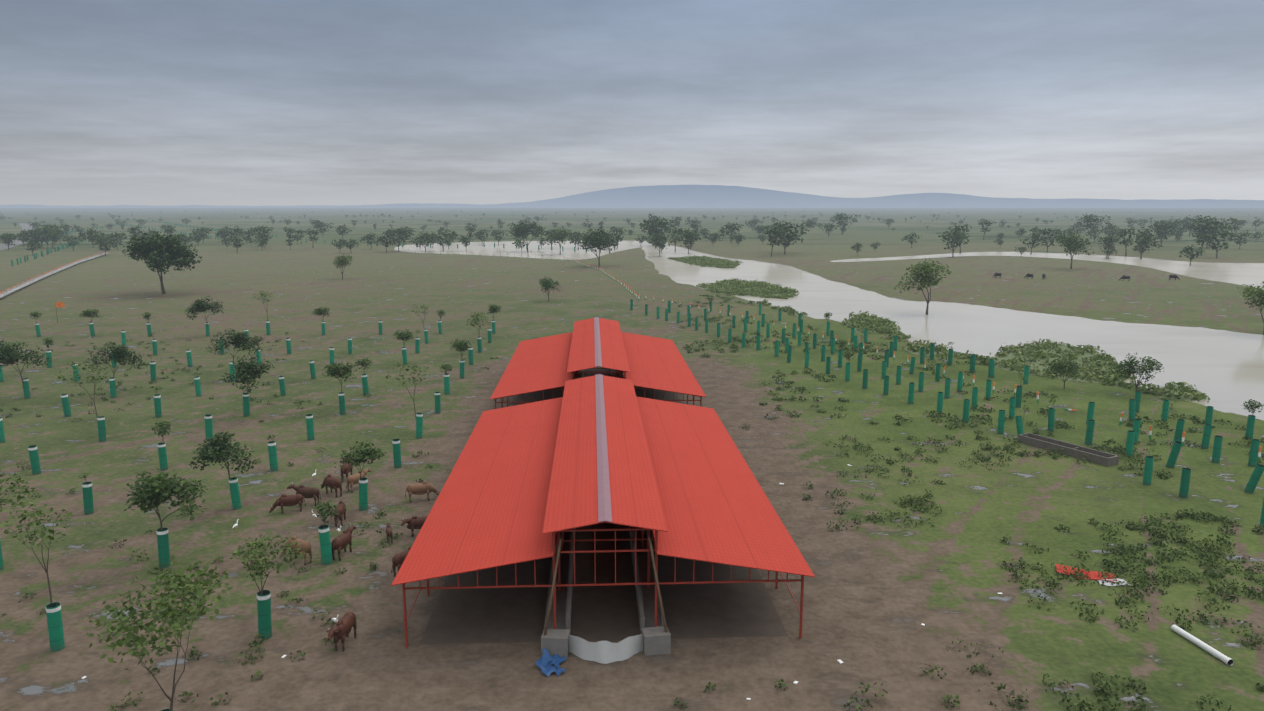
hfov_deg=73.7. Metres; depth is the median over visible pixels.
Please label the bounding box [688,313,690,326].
guard
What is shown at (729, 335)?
guard
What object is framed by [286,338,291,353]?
guard
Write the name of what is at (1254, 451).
guard
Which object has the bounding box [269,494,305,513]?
cow
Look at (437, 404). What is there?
guard
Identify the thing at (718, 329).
guard
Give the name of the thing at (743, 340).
guard
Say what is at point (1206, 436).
guard
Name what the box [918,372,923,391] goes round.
guard
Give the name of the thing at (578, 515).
shed front
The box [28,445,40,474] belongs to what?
guard
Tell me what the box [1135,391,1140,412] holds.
guard
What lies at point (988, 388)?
guard
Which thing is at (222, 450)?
dense sapling
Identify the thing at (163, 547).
guard
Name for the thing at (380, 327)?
guard
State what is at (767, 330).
guard
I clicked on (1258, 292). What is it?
tree
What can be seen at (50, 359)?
guard
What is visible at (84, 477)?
sapling sprout
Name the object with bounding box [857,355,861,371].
guard
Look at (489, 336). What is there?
guard
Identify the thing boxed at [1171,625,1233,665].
debris pipe
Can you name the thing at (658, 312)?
guard
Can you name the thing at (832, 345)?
guard
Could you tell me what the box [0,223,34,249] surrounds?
water
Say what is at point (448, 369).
sapling
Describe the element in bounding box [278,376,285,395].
guard
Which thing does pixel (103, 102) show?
sky
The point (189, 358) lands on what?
guard
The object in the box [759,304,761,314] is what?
guard
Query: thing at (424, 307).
thin sapling
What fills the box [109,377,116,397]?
guard
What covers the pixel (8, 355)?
dense sapling
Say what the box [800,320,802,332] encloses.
guard
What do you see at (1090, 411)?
guard
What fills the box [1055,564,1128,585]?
debris sheet
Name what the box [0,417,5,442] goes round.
guard
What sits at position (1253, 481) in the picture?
guard
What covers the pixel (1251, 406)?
sapling
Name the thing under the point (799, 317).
guard
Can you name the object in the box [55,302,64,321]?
flag
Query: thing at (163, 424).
sapling
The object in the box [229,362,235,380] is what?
guard
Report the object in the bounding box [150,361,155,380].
guard
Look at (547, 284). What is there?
tree
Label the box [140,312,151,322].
sapling
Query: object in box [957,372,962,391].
guard
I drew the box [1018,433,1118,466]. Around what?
water trough
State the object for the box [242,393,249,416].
guard
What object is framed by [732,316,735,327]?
guard
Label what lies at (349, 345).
guard
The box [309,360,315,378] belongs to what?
guard
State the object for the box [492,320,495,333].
guard
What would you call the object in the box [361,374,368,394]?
guard
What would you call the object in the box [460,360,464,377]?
guard
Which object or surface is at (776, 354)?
guard
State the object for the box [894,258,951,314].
tree
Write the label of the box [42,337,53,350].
sapling
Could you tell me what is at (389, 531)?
cow
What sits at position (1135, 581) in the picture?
weeds
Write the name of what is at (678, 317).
guard
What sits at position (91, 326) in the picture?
guard
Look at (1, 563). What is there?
guard
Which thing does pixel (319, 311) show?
sapling
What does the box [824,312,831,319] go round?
sapling
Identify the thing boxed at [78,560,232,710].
wide sapling
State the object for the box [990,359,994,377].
guard
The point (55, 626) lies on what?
guard
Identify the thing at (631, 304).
guard
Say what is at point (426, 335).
guard
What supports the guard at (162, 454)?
on the ground
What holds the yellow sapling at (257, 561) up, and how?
on the ground
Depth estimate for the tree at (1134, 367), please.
79.28 m
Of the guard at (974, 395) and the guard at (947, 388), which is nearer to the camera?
the guard at (974, 395)
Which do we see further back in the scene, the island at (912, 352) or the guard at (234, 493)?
the island at (912, 352)
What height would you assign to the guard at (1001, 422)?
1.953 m
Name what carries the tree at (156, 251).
on the ground
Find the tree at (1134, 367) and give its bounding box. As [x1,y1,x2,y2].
[1108,353,1163,390]
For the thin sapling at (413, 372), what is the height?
5.847 m
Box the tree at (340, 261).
[332,253,353,278]
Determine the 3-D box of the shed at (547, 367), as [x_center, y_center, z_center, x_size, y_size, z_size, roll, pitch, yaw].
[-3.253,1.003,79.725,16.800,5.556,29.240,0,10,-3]
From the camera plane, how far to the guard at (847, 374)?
85.71 m
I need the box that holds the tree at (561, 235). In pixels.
[545,226,570,254]
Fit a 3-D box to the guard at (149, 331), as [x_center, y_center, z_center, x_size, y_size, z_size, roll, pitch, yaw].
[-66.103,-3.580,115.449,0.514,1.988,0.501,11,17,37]
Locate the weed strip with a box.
[673,294,1246,430]
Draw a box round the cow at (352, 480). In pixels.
[346,469,371,491]
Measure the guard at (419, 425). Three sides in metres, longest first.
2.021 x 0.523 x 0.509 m
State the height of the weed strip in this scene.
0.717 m
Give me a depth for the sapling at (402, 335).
94.33 m
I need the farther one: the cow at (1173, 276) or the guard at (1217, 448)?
the cow at (1173, 276)
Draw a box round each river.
[394,241,667,259]
[642,244,1263,419]
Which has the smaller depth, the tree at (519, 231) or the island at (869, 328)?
the island at (869, 328)
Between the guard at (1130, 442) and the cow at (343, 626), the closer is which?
the cow at (343, 626)
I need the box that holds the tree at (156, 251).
[122,231,201,293]
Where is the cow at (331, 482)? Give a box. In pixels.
[320,474,341,497]
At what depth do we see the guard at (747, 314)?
128.57 m
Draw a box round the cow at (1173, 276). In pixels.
[1169,275,1179,279]
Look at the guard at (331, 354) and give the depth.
94.36 m
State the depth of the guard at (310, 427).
64.05 m
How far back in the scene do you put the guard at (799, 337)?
107.64 m
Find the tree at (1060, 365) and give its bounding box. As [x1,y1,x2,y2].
[1044,357,1080,388]
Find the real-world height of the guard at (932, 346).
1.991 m
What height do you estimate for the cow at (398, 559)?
1.338 m
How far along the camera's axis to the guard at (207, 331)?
115.78 m
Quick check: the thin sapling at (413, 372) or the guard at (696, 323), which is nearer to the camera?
the thin sapling at (413, 372)
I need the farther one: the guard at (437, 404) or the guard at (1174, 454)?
the guard at (437, 404)
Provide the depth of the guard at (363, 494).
49.20 m
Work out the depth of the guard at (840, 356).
93.14 m
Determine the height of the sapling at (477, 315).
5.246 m
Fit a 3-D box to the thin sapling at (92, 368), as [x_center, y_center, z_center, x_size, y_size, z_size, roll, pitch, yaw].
[-40.680,3.557,62.941,3.599,6.175,2.164,-6,11,-29]
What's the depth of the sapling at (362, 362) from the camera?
79.25 m
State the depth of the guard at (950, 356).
94.36 m
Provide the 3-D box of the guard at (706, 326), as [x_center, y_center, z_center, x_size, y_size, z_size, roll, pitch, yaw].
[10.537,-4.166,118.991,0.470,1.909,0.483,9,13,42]
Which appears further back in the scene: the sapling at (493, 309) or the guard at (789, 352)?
the sapling at (493, 309)
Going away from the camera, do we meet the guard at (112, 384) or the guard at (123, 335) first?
the guard at (112, 384)
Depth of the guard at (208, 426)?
63.92 m
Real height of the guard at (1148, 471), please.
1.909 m
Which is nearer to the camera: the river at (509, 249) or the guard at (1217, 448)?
the guard at (1217, 448)
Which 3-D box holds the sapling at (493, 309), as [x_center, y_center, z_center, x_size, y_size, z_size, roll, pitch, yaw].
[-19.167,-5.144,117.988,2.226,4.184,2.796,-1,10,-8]
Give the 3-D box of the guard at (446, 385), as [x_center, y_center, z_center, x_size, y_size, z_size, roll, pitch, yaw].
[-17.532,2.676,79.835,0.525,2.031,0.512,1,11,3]
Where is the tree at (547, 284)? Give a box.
[538,276,562,300]
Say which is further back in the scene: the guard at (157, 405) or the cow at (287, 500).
the guard at (157, 405)
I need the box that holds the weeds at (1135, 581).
[739,422,1263,710]
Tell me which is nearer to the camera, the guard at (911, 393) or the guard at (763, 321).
the guard at (911, 393)
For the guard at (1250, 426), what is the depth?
64.11 m
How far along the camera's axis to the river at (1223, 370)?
121.16 m
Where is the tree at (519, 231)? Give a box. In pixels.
[507,219,547,251]
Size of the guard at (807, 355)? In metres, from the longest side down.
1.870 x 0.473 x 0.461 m
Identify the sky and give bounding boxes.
[0,0,1263,205]
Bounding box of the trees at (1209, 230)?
[0,208,1263,264]
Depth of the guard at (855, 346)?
103.73 m
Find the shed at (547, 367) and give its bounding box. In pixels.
[490,317,705,408]
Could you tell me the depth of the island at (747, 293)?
174.66 m
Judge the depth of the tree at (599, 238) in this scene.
247.57 m
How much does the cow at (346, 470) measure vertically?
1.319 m
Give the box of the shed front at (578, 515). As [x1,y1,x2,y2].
[391,374,814,676]
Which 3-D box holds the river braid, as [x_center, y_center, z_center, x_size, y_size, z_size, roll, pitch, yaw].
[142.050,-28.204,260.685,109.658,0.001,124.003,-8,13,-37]
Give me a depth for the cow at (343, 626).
33.70 m
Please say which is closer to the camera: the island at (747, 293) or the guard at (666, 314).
the guard at (666, 314)
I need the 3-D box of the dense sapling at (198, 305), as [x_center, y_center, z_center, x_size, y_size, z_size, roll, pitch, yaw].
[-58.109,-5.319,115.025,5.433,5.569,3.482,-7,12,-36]
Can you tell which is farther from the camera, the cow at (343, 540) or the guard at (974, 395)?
the guard at (974, 395)
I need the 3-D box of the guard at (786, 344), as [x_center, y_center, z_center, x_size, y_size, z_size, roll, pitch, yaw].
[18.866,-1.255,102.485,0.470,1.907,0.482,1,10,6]
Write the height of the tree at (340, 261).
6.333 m
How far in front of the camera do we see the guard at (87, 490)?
48.62 m
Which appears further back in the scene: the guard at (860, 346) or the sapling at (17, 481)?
the guard at (860, 346)
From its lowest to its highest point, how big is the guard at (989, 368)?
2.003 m
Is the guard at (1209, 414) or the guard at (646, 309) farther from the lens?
the guard at (646, 309)
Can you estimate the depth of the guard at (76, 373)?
85.68 m
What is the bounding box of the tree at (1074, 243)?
[1054,230,1094,268]
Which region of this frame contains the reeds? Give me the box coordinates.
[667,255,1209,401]
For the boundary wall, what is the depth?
205.35 m
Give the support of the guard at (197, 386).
on the ground
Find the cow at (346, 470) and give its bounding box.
[340,457,352,481]
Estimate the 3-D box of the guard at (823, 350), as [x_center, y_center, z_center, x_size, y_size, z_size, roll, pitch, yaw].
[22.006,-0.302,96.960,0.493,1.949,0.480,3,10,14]
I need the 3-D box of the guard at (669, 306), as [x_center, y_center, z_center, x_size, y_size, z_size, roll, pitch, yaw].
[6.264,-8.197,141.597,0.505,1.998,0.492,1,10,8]
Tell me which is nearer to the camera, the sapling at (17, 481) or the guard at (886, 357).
the sapling at (17, 481)
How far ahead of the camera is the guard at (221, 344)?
101.48 m
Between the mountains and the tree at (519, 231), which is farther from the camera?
the mountains
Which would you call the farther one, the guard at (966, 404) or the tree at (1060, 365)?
the tree at (1060, 365)
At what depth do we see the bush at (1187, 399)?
79.50 m
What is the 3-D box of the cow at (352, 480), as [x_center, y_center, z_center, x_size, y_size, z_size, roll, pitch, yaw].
[-17.192,7.814,53.159,0.518,1.204,2.106,6,12,30]
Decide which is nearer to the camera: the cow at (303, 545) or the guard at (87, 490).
the cow at (303, 545)
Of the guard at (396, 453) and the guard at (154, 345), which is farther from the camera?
the guard at (154, 345)
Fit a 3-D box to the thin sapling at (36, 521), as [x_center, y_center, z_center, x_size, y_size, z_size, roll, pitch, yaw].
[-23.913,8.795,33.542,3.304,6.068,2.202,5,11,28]
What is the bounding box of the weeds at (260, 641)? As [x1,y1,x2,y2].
[0,339,788,710]
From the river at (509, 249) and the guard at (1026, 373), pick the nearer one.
the guard at (1026, 373)
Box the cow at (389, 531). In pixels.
[386,522,392,542]
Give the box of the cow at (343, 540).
[331,524,356,560]
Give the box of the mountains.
[0,185,1263,207]
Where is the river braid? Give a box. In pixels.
[830,252,1263,288]
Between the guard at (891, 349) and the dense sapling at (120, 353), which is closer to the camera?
the dense sapling at (120, 353)
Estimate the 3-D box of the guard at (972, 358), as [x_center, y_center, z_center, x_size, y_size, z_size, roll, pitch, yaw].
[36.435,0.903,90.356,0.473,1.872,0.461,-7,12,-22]
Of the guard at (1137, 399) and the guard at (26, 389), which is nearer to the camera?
the guard at (1137, 399)
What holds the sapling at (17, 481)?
on the ground
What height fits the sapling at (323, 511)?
3.205 m
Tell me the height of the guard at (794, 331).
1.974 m
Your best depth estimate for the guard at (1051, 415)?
66.64 m
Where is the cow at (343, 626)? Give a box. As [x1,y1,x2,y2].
[326,612,356,651]
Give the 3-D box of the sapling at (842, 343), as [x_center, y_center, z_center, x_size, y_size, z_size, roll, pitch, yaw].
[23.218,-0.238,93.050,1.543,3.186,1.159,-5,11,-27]
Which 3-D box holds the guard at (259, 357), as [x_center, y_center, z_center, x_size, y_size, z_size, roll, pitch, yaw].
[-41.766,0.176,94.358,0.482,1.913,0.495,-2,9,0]
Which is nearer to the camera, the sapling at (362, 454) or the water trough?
the sapling at (362, 454)
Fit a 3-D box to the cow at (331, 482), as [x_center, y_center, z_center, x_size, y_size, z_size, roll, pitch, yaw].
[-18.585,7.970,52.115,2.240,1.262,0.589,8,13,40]
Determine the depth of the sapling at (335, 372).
71.49 m
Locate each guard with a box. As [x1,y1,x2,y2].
[0,364,3,381]
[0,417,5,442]
[0,541,3,569]
[22,378,30,398]
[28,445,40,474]
[35,323,40,336]
[45,602,64,651]
[46,350,52,367]
[60,393,71,416]
[72,362,79,381]
[82,482,93,514]
[89,322,94,336]
[97,416,105,441]
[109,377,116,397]
[110,351,116,367]
[121,330,125,345]
[146,322,151,336]
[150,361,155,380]
[152,339,157,355]
[154,394,161,417]
[156,528,170,567]
[157,442,167,470]
[186,350,192,366]
[194,376,201,396]
[204,414,212,440]
[205,322,209,335]
[219,338,223,353]
[228,477,241,509]
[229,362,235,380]
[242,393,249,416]
[256,349,261,365]
[257,590,271,639]
[266,321,270,334]
[267,441,277,470]
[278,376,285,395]
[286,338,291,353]
[306,414,314,439]
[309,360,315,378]
[318,525,332,564]
[321,321,324,334]
[329,347,333,364]
[338,392,345,414]
[348,338,351,353]
[359,477,367,510]
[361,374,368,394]
[378,320,382,334]
[392,439,401,467]
[402,347,407,364]
[415,337,419,352]
[416,413,422,438]
[424,329,428,342]
[434,392,440,413]
[438,321,441,333]
[444,374,449,394]
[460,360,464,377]
[468,347,472,364]
[477,337,481,352]
[488,328,491,342]
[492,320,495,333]
[630,299,632,309]
[645,304,647,315]
[657,307,659,318]
[665,309,667,320]
[668,301,670,312]
[677,312,679,323]
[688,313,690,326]
[695,318,697,329]
[705,320,707,332]
[717,323,719,336]
[728,329,731,342]
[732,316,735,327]
[742,333,745,347]
[744,318,746,331]
[746,311,748,322]
[756,334,759,349]
[757,321,759,332]
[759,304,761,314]
[761,314,764,326]
[766,324,769,337]
[774,341,778,356]
[778,309,781,320]
[781,328,784,342]
[785,338,788,352]
[787,346,791,362]
[792,324,795,337]
[798,314,801,326]
[798,332,801,345]
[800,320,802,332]
[804,351,809,367]
[805,342,808,354]
[813,334,816,348]
[821,345,825,361]
[826,322,829,335]
[826,357,830,373]
[830,330,833,344]
[831,338,834,353]
[838,350,842,367]
[845,363,850,381]
[851,328,854,341]
[853,336,857,350]
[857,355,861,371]
[858,343,862,359]
[862,369,867,388]
[863,329,867,343]
[881,361,886,378]
[883,376,888,394]
[884,350,888,366]
[889,342,893,356]
[893,336,897,350]
[896,366,901,384]
[908,382,914,403]
[909,357,915,373]
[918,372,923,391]
[920,347,924,363]
[930,342,934,359]
[935,364,940,381]
[936,392,943,412]
[944,378,950,398]
[948,349,952,365]
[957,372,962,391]
[962,399,969,422]
[969,356,974,372]
[971,387,977,408]
[985,380,991,399]
[988,358,993,377]
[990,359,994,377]
[997,410,1004,433]
[1009,397,1015,418]
[1015,386,1022,407]
[1015,415,1023,434]
[1023,366,1028,383]
[1048,408,1054,430]
[1085,419,1094,445]
[1086,402,1094,423]
[1125,430,1134,456]
[1128,399,1135,421]
[1132,418,1140,443]
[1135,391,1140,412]
[1142,456,1153,484]
[1161,399,1169,421]
[1166,441,1182,467]
[1173,418,1184,442]
[1179,468,1190,497]
[1201,423,1211,448]
[1204,406,1213,426]
[1211,435,1222,463]
[1244,464,1263,493]
[1245,415,1255,439]
[1248,439,1259,466]
[1260,498,1263,527]
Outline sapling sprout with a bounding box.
[79,470,91,481]
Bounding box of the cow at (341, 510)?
[334,501,346,526]
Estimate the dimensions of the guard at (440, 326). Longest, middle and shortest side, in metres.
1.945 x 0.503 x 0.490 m
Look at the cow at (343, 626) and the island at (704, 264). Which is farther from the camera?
the island at (704, 264)
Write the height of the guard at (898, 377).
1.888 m
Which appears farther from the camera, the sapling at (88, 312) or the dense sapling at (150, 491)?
the sapling at (88, 312)
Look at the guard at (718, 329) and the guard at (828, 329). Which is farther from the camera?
the guard at (828, 329)
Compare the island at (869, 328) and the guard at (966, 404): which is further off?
the island at (869, 328)
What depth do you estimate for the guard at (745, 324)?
119.59 m
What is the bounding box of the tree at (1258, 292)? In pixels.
[1237,281,1263,334]
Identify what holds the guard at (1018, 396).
on the ground
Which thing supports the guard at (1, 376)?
on the ground
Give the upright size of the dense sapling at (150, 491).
4.969 m
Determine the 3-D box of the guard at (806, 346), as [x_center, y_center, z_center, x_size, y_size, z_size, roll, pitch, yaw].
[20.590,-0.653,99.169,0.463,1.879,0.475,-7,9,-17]
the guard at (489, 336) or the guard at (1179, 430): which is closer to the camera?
the guard at (1179, 430)
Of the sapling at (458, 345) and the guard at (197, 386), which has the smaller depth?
the guard at (197, 386)
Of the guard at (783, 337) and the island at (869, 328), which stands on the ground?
the guard at (783, 337)
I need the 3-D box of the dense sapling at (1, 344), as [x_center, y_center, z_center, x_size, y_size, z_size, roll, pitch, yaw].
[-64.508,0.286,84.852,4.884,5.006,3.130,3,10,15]
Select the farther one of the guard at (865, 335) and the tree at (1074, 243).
the tree at (1074, 243)
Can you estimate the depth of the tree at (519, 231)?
330.20 m
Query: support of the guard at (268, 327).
on the ground
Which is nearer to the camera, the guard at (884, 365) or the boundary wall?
the guard at (884, 365)
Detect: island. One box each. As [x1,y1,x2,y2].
[680,258,735,267]
[704,281,793,297]
[847,316,896,332]
[905,345,939,355]
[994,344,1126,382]
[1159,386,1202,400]
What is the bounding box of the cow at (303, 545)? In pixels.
[281,536,311,564]
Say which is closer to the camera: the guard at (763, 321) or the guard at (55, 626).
the guard at (55, 626)
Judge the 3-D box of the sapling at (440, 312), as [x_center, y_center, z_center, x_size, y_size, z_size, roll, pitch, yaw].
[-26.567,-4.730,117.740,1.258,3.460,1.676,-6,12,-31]
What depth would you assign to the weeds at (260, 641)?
41.23 m
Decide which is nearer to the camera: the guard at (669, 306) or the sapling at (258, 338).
the sapling at (258, 338)
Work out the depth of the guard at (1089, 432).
62.73 m
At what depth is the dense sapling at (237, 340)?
86.13 m
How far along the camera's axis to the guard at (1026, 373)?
84.40 m
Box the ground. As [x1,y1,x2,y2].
[0,208,1263,710]
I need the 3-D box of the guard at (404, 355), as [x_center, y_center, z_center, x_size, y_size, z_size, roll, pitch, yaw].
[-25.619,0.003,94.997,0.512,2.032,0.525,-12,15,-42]
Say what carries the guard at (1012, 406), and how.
on the ground
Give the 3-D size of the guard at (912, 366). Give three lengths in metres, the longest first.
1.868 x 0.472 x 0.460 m
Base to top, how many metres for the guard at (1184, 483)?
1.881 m
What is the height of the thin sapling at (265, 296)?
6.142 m
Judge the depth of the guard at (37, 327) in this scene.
115.13 m
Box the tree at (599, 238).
[579,227,616,266]
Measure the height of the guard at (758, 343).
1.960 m
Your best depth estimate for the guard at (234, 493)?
49.38 m
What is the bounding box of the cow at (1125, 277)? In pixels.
[1119,275,1130,280]
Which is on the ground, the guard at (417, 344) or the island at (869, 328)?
the guard at (417, 344)
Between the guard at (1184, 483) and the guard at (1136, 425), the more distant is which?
the guard at (1136, 425)
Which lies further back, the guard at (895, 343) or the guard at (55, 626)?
the guard at (895, 343)
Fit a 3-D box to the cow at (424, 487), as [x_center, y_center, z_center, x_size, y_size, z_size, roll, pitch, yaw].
[-12.651,8.196,51.009,2.128,1.199,0.560,-3,11,-19]
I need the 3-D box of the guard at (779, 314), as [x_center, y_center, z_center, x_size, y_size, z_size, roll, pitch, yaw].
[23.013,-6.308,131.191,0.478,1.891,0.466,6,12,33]
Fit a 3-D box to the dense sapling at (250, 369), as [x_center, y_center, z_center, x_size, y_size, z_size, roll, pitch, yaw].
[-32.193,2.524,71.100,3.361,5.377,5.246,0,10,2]
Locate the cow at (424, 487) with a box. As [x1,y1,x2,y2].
[405,481,439,502]
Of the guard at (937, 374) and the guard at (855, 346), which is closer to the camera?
the guard at (937, 374)
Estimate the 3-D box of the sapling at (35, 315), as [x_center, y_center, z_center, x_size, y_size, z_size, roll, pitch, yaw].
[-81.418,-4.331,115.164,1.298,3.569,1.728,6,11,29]
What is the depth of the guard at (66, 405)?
71.12 m
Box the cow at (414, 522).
[401,516,427,536]
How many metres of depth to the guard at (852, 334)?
110.79 m
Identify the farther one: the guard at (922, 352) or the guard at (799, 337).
the guard at (799, 337)
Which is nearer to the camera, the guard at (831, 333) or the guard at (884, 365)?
the guard at (884, 365)
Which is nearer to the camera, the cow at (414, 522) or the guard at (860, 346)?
the cow at (414, 522)
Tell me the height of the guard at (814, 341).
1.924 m
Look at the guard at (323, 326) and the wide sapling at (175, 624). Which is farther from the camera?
the guard at (323, 326)
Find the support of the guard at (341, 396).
on the ground
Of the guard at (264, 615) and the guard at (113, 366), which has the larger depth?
the guard at (113, 366)
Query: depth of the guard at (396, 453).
57.19 m
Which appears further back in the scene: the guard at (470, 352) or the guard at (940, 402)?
the guard at (470, 352)
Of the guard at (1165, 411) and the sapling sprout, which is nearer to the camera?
the sapling sprout
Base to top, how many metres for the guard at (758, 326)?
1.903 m
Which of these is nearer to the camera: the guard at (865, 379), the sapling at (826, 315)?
the guard at (865, 379)
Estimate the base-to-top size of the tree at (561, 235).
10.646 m
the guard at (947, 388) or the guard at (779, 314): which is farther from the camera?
the guard at (779, 314)
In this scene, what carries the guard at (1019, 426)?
on the ground
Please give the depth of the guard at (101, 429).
63.64 m
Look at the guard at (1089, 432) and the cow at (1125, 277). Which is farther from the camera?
the cow at (1125, 277)
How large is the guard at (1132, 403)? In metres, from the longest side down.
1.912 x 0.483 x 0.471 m
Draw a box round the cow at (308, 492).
[287,482,320,505]
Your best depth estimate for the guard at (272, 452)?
56.57 m
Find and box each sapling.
[0,339,10,352]
[0,341,51,386]
[0,472,41,508]
[0,502,72,602]
[28,311,41,322]
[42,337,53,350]
[55,362,111,416]
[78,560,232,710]
[79,309,101,321]
[83,341,147,376]
[123,468,208,530]
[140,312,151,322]
[149,420,174,443]
[185,296,225,327]
[188,431,255,479]
[206,328,261,361]
[219,353,273,393]
[229,532,308,594]
[251,291,272,320]
[252,336,264,344]
[309,500,339,527]
[312,307,331,319]
[323,361,356,392]
[333,440,385,479]
[354,357,371,374]
[384,363,429,416]
[393,329,415,344]
[412,304,428,326]
[437,310,446,320]
[438,363,453,373]
[449,339,469,356]
[463,310,489,336]
[486,304,502,320]
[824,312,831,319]
[836,339,847,350]
[842,350,856,359]
[1241,399,1263,415]
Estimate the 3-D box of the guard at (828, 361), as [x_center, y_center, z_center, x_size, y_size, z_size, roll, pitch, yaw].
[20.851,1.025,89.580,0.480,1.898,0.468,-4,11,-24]
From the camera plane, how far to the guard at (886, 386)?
79.43 m
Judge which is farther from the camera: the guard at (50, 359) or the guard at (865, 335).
the guard at (865, 335)
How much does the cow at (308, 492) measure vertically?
1.271 m
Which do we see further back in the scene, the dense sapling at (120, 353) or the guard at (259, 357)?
the guard at (259, 357)
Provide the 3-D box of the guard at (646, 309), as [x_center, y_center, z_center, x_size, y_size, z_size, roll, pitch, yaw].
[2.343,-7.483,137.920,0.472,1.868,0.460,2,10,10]
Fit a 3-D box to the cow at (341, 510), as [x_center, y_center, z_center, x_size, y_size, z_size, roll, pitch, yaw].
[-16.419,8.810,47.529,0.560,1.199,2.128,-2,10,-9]
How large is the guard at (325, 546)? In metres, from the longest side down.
2.030 x 0.525 x 0.512 m
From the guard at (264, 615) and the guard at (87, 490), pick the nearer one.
the guard at (264, 615)
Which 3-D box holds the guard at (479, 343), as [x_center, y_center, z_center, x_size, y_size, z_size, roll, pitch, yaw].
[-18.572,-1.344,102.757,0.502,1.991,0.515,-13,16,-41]
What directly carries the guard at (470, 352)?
on the ground
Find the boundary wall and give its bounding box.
[0,252,107,297]
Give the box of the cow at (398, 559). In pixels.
[391,546,411,576]

